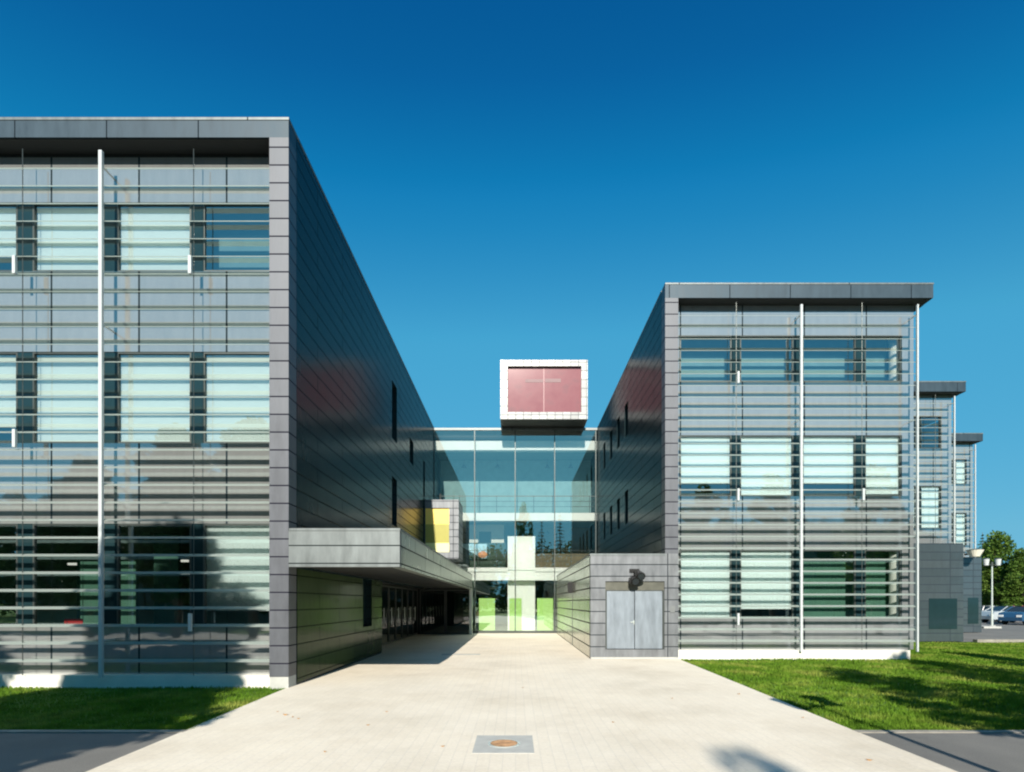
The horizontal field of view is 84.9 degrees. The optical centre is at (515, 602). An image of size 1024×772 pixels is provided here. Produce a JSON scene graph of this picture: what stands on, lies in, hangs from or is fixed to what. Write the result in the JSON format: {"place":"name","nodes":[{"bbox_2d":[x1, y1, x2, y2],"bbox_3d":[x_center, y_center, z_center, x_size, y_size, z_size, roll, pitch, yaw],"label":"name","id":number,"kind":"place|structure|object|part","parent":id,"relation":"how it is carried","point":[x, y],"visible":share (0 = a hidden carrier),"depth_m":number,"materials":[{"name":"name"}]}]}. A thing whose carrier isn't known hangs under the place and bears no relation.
{"place":"outdoors","nodes":[
{"label":"outdoors","id":0,"kind":"place"},
{"bbox_2d":[0,685,284,729],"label":"lawn","id":1,"kind":"structure","parent":0,"point":[78,724],"depth_m":9.71,"materials":[{"name":"plant"}]},
{"bbox_2d":[0,117,472,688],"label":"office building","id":2,"kind":"structure","parent":0,"point":[216,447],"depth_m":11.71,"materials":[{"name":"metal"}]},
{"bbox_2d":[0,204,17,270],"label":"window","id":3,"kind":"structure","parent":2,"relation":"in","point":[8,212],"depth_m":11.80,"materials":[{"name":"white metal"}]},
{"bbox_2d":[0,352,17,442],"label":"window","id":4,"kind":"structure","parent":2,"relation":"in","point":[8,370],"depth_m":11.80,"materials":[{"name":"glass"}]},
{"bbox_2d":[0,524,17,623],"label":"window","id":5,"kind":"structure","parent":2,"relation":"in","point":[16,525],"depth_m":11.72,"materials":[{"name":"brown metal"}]},
{"bbox_2d":[33,204,104,270],"bbox_3d":[-9.356,-7.640,11.767,1.505,1.440,0.103,0,0,0],"label":"window","id":6,"kind":"structure","parent":2,"relation":"in","point":[41,212],"depth_m":11.80,"materials":[{"name":"white metal"}]},
{"bbox_2d":[33,352,104,442],"bbox_3d":[-9.356,-4.285,11.767,1.505,1.910,0.103,0,0,0],"label":"window","id":7,"kind":"structure","parent":2,"relation":"in","point":[41,370],"depth_m":11.80,"materials":[{"name":"white glass"}]},
{"bbox_2d":[33,524,104,623],"bbox_3d":[-9.356,-0.575,11.753,1.505,2.150,0.075,0,0,0],"label":"window","id":8,"kind":"structure","parent":2,"relation":"in","point":[34,525],"depth_m":11.72,"materials":[{"name":"brown metal"}]},
{"bbox_2d":[64,619,82,623],"bbox_3d":[-9.845,1.011,12.306,0.423,1.302,0.423,0,0,0],"label":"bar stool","id":9,"kind":"object","parent":2,"relation":"on","point":[73,621],"visible":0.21,"depth_m":12.46,"materials":[{"name":"red plastic"}]},
{"bbox_2d":[117,204,190,270],"bbox_3d":[-7.568,-7.640,11.767,1.560,1.440,0.103,0,0,0],"label":"window","id":10,"kind":"structure","parent":2,"relation":"in","point":[125,212],"depth_m":11.80,"materials":[{"name":"white glass"}]},
{"bbox_2d":[117,352,190,442],"bbox_3d":[-7.568,-4.285,11.767,1.560,1.910,0.103,0,0,0],"label":"window","id":11,"kind":"structure","parent":2,"relation":"in","point":[125,370],"depth_m":11.80,"materials":[{"name":"white glass"}]},
{"bbox_2d":[117,524,190,623],"bbox_3d":[-7.568,-0.575,11.753,1.560,2.150,0.075,0,0,0],"label":"window","id":12,"kind":"structure","parent":2,"relation":"in","point":[118,525],"depth_m":11.72,"materials":[{"name":"brown metal"}]},
{"bbox_2d":[203,204,268,270],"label":"window","id":13,"kind":"structure","parent":2,"relation":"in","point":[205,206],"depth_m":11.72,"materials":[{"name":"blue metal"}]},
{"bbox_2d":[203,352,268,442],"bbox_3d":[-5.765,-4.285,11.767,1.554,1.910,0.103,0,0,0],"label":"window","id":14,"kind":"structure","parent":2,"relation":"in","point":[211,370],"depth_m":11.80,"materials":[{"name":"white glass"}]},
{"bbox_2d":[203,524,268,623],"bbox_3d":[-5.765,-0.575,11.767,1.554,2.150,0.103,0,0,0],"label":"window","id":15,"kind":"structure","parent":2,"relation":"in","point":[210,546],"depth_m":11.80,"materials":[{"name":"white metal"}]},
{"bbox_2d":[363,579,365,625],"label":"slot window","id":16,"kind":"structure","parent":2,"relation":"in","point":[364,581],"depth_m":17.55,"materials":[{"name":"black glass"}]},
{"bbox_2d":[382,585,388,644],"bbox_3d":[-5.290,0.500,22.730,0.140,2.400,1.340,0,0,0],"label":"entrance door","id":17,"kind":"structure","parent":2,"relation":"in","point":[385,589],"depth_m":22.92,"materials":[{"name":"black glass"}]},
{"bbox_2d":[392,388,392,437],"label":"slot window","id":18,"kind":"structure","parent":2,"relation":"in","point":[392,388],"depth_m":21.54,"materials":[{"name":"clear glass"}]},
{"bbox_2d":[392,480,392,524],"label":"slot window","id":19,"kind":"structure","parent":2,"relation":"in","point":[392,480],"depth_m":21.54,"materials":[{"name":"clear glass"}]},
{"bbox_2d":[389,586,395,642],"bbox_3d":[-5.290,0.500,24.110,0.140,2.400,1.340,0,0,0],"label":"entrance door","id":20,"kind":"structure","parent":2,"relation":"in","point":[392,590],"depth_m":24.22,"materials":[{"name":"brown metal"}]},
{"bbox_2d":[396,587,401,640],"bbox_3d":[-5.290,0.500,25.490,0.140,2.400,1.340,0,0,0],"label":"entrance door","id":21,"kind":"structure","parent":2,"relation":"in","point":[398,589],"depth_m":25.46,"materials":[{"name":"black glass"}]},
{"bbox_2d":[402,588,407,638],"bbox_3d":[-5.290,0.500,26.870,0.140,2.400,1.340,0,0,0],"label":"entrance door","id":22,"kind":"structure","parent":2,"relation":"in","point":[404,590],"depth_m":26.84,"materials":[{"name":"black glass"}]},
{"bbox_2d":[408,588,412,636],"bbox_3d":[-5.290,0.500,28.250,0.140,2.400,1.340,0,0,0],"label":"entrance door","id":23,"kind":"structure","parent":2,"relation":"in","point":[410,591],"depth_m":28.37,"materials":[{"name":"black glass"}]},
{"bbox_2d":[413,589,417,634],"bbox_3d":[-5.290,0.500,29.630,0.140,2.400,1.340,0,0,0],"label":"entrance door","id":24,"kind":"structure","parent":2,"relation":"in","point":[415,592],"depth_m":29.78,"materials":[{"name":"black glass"}]},
{"bbox_2d":[420,590,444,633],"bbox_3d":[-4.510,0.500,30.330,1.380,2.400,0.060,0,0,0],"label":"entrance door","id":25,"kind":"structure","parent":2,"relation":"in","point":[432,602],"depth_m":30.33,"materials":[{"name":"black glass"}]},
{"bbox_2d":[425,494,462,561],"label":"bay window","id":26,"kind":"structure","parent":2,"relation":"in","point":[443,518],"depth_m":28.28,"materials":[{"name":"metal"}]},
{"bbox_2d":[446,590,468,633],"bbox_3d":[-3.090,0.500,30.330,1.380,2.400,0.060,0,0,0],"label":"entrance door","id":27,"kind":"structure","parent":2,"relation":"in","point":[457,601],"depth_m":30.33,"materials":[{"name":"black glass"}]},
{"bbox_2d":[0,733,1023,771],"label":"road","id":28,"kind":"structure","parent":0,"point":[85,752],"depth_m":6.64,"materials":[{"name":"grey asphalt"}]},
{"bbox_2d":[0,0,1023,562],"label":"sky","id":29,"kind":"structure","parent":0,"point":[502,179],"materials":[{"name":"blue"}]},
{"bbox_2d":[86,633,957,771],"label":"path","id":30,"kind":"structure","parent":0,"point":[566,705],"depth_m":7.96,"materials":[{"name":"beige concrete"}]},
{"bbox_2d":[442,654,479,654],"bbox_3d":[-1.808,1.722,18.544,1.275,0.016,0.350,0,0,0],"label":"channel grate","id":31,"kind":"object","parent":30,"relation":"on","point":[460,654],"visible":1,"depth_m":18.47,"materials":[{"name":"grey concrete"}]},
{"bbox_2d":[472,735,533,752],"bbox_3d":[-0.142,1.720,6.803,0.712,0.040,0.842,0,0,0],"label":"drain cover","id":32,"kind":"object","parent":30,"relation":"on","point":[503,744],"visible":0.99,"depth_m":6.75,"materials":[{"name":"grey metal"}]},
{"bbox_2d":[434,428,596,632],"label":"glass link building","id":33,"kind":"structure","parent":30,"relation":"on","point":[522,496],"depth_m":33.23,"materials":[{"name":"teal glass"}]},
{"bbox_2d":[500,360,587,427],"bbox_3d":[1.510,-11.373,32.919,4.673,3.183,6.000,0,0,0],"label":"rooftop lantern box","id":34,"kind":"object","parent":33,"relation":"on","point":[543,393],"visible":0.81,"depth_m":30.08,"materials":[{"name":"pink glass"}]},
{"bbox_2d":[681,641,1023,729],"bbox_3d":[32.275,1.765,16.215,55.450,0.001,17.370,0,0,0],"label":"lawn","id":35,"kind":"structure","parent":0,"point":[870,706],"depth_m":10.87,"materials":[{"name":"plant"}]},
{"bbox_2d":[914,381,965,640],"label":"office building","id":36,"kind":"structure","parent":35,"relation":"on","point":[940,586],"depth_m":24.76,"materials":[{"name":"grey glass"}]},
{"bbox_2d":[914,416,915,447],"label":"window","id":37,"kind":"structure","parent":36,"relation":"in","point":[914,416],"depth_m":25.15,"materials":[{"name":"grey metal"}]},
{"bbox_2d":[914,486,915,527],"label":"window","id":38,"kind":"structure","parent":36,"relation":"in","point":[914,486],"depth_m":25.15,"materials":[{"name":"grey metal"}]},
{"bbox_2d":[921,416,940,447],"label":"window","id":39,"kind":"structure","parent":36,"relation":"in","point":[939,417],"depth_m":25.15,"materials":[{"name":"blue metal"}]},
{"bbox_2d":[921,486,940,527],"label":"window","id":40,"kind":"structure","parent":36,"relation":"in","point":[924,496],"depth_m":25.23,"materials":[{"name":"clear glass"}]},
{"bbox_2d":[929,598,956,628],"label":"window","id":41,"kind":"structure","parent":36,"relation":"in","point":[942,611],"depth_m":24.73,"materials":[{"name":"teal glass"}]},
{"bbox_2d":[951,433,982,631],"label":"office building","id":42,"kind":"structure","parent":0,"point":[972,574],"depth_m":32.37,"materials":[{"name":"grey metal"}]},
{"bbox_2d":[951,459,952,483],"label":"window","id":43,"kind":"structure","parent":42,"relation":"in","point":[952,459],"depth_m":32.71,"materials":[{"name":"grey metal"}]},
{"bbox_2d":[951,513,952,541],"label":"window","id":44,"kind":"structure","parent":42,"relation":"in","point":[951,513],"depth_m":32.72,"materials":[{"name":"grey metal"}]},
{"bbox_2d":[955,459,965,483],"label":"window","id":45,"kind":"structure","parent":42,"relation":"in","point":[957,465],"depth_m":32.80,"materials":[{"name":"white metal"}]},
{"bbox_2d":[955,513,965,545],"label":"window","id":46,"kind":"structure","parent":42,"relation":"in","point":[960,523],"depth_m":32.80,"materials":[{"name":"clear glass"}]},
{"bbox_2d":[968,598,978,623],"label":"window","id":47,"kind":"structure","parent":42,"relation":"in","point":[973,603],"depth_m":32.30,"materials":[{"name":"teal glass"}]},
{"bbox_2d":[964,549,984,556],"bbox_3d":[25.876,-2.810,31.681,0.872,0.440,1.038,0,0,-35],"label":"wall lantern","id":48,"kind":"object","parent":42,"relation":"attached to","point":[974,552],"depth_m":31.39,"materials":[{"name":"beige paint"}]},
{"bbox_2d":[919,619,1023,641],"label":"parking lot","id":49,"kind":"structure","parent":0,"point":[1012,630],"depth_m":31.47,"materials":[{"name":"grey asphalt"}]},
{"bbox_2d":[982,606,996,621],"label":"parked car","id":50,"kind":"object","parent":49,"relation":"on","point":[985,608],"visible":0.2,"depth_m":52.10,"materials":[{"name":"white paint"}]},
{"bbox_2d":[982,558,1001,625],"bbox_3d":[33.608,-0.690,39.516,1.297,4.900,0.457,0,0,0],"label":"street lamp","id":51,"kind":"object","parent":49,"relation":"on","point":[986,561],"visible":0.88,"depth_m":39.47,"materials":[{"name":"metal"}]},
{"bbox_2d":[982,626,1001,627],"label":"traffic island","id":52,"kind":"structure","parent":49,"relation":"on","point":[991,627],"depth_m":37.85,"materials":[{"name":"grey concrete"}]},
{"bbox_2d":[982,606,1016,622],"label":"parked car","id":53,"kind":"object","parent":49,"relation":"on","point":[986,615],"visible":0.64,"depth_m":47.61,"materials":[{"name":"silver metal"}]},
{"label":"windows","id":54,"kind":"part","parent":53,"relation":"part of","materials":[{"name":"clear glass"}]},
{"bbox_2d":[998,606,1023,624],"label":"parked car","id":55,"kind":"object","parent":49,"relation":"on","point":[1012,613],"visible":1,"depth_m":43.59,"materials":[{"name":"blue paint"}]},
{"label":"windows","id":56,"kind":"part","parent":55,"relation":"part of","materials":[{"name":"black glass"}]},
{"label":"ground","id":57,"kind":"structure","parent":0,"visible":0},
{"bbox_2d":[0,730,186,732],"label":"kerb","id":58,"kind":"structure","parent":57,"relation":"on","point":[90,731],"depth_m":7.45,"materials":[{"name":"grey concrete"}]},
{"bbox_2d":[556,283,933,659],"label":"office building","id":59,"kind":"structure","parent":57,"relation":"on","point":[755,466],"depth_m":17.54,"materials":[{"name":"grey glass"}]},
{"bbox_2d":[567,582,571,592],"bbox_3d":[2.182,-0.605,22.581,0.177,0.450,0.200,0,0,0],"label":"wall lamp","id":60,"kind":"object","parent":59,"relation":"attached to","point":[569,587],"visible":1,"depth_m":22.48,"materials":[{"name":"black metal"}]},
{"bbox_2d":[629,569,644,585],"bbox_3d":[3.668,-0.766,16.930,0.458,0.520,0.383,0,0,0],"label":"wall floodlight","id":61,"kind":"object","parent":59,"relation":"attached to","point":[637,577],"depth_m":16.82,"materials":[{"name":"black metal"}]},
{"bbox_2d":[670,606,674,611],"bbox_3d":[4.790,0.200,17.113,0.140,0.200,0.028,0,0,0],"label":"door keypad","id":62,"kind":"object","parent":59,"relation":"attached to","point":[672,608],"depth_m":17.11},
{"bbox_2d":[679,336,731,381],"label":"window","id":63,"kind":"structure","parent":59,"relation":"in","point":[679,336],"depth_m":17.55,"materials":[{"name":"blue metal"}]},
{"bbox_2d":[679,435,731,495],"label":"window","id":64,"kind":"structure","parent":59,"relation":"in","point":[684,472],"depth_m":17.64,"materials":[{"name":"white metal"}]},
{"bbox_2d":[679,550,731,616],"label":"window","id":65,"kind":"structure","parent":59,"relation":"in","point":[683,554],"depth_m":17.64,"materials":[{"name":"white glass"}]},
{"bbox_2d":[740,336,792,381],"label":"window","id":66,"kind":"structure","parent":59,"relation":"in","point":[740,336],"depth_m":17.55,"materials":[{"name":"blue metal"}]},
{"bbox_2d":[740,435,792,495],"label":"window","id":67,"kind":"structure","parent":59,"relation":"in","point":[745,472],"depth_m":17.64,"materials":[{"name":"white metal"}]},
{"bbox_2d":[740,550,792,616],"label":"window","id":68,"kind":"structure","parent":59,"relation":"in","point":[744,554],"depth_m":17.64,"materials":[{"name":"white metal"}]},
{"bbox_2d":[803,336,855,381],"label":"window","id":69,"kind":"structure","parent":59,"relation":"in","point":[854,340],"depth_m":17.55,"materials":[{"name":"blue metal"}]},
{"bbox_2d":[803,435,855,495],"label":"window","id":70,"kind":"structure","parent":59,"relation":"in","point":[808,472],"depth_m":17.64,"materials":[{"name":"white glass"}]},
{"bbox_2d":[803,550,855,616],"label":"window","id":71,"kind":"structure","parent":59,"relation":"in","point":[854,551],"depth_m":17.55,"materials":[{"name":"green metal"}]},
{"bbox_2d":[865,336,900,381],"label":"window","id":72,"kind":"structure","parent":59,"relation":"in","point":[899,340],"depth_m":17.55,"materials":[{"name":"blue metal"}]},
{"bbox_2d":[865,435,900,495],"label":"window","id":73,"kind":"structure","parent":59,"relation":"in","point":[870,472],"depth_m":17.64,"materials":[{"name":"white metal"}]},
{"bbox_2d":[865,550,900,616],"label":"window","id":74,"kind":"structure","parent":59,"relation":"in","point":[899,551],"depth_m":17.55,"materials":[{"name":"metal"}]},
{"bbox_2d":[854,730,1023,732],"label":"kerb","id":75,"kind":"structure","parent":57,"relation":"on","point":[940,731],"depth_m":7.47,"materials":[{"name":"grey concrete"}]},
{"bbox_2d":[977,532,995,605],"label":"spruce tree","id":76,"kind":"object","parent":57,"relation":"on","point":[982,535],"visible":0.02,"depth_m":72.23,"materials":[{"name":"green plant"}]},
{"bbox_2d":[973,639,1023,642],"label":"kerb","id":77,"kind":"structure","parent":57,"relation":"on","point":[997,640],"depth_m":24.50,"materials":[{"name":"grey concrete"}]},
{"bbox_2d":[980,530,1023,605],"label":"broadleaf tree","id":78,"kind":"object","parent":57,"relation":"on","point":[996,548],"visible":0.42,"depth_m":62.57,"materials":[{"name":"green plant"}]},
{"bbox_2d":[987,547,1023,605],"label":"broadleaf tree","id":79,"kind":"object","parent":57,"relation":"on","point":[1016,566],"visible":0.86,"depth_m":59.69,"materials":[{"name":"green plant"}]}
]}

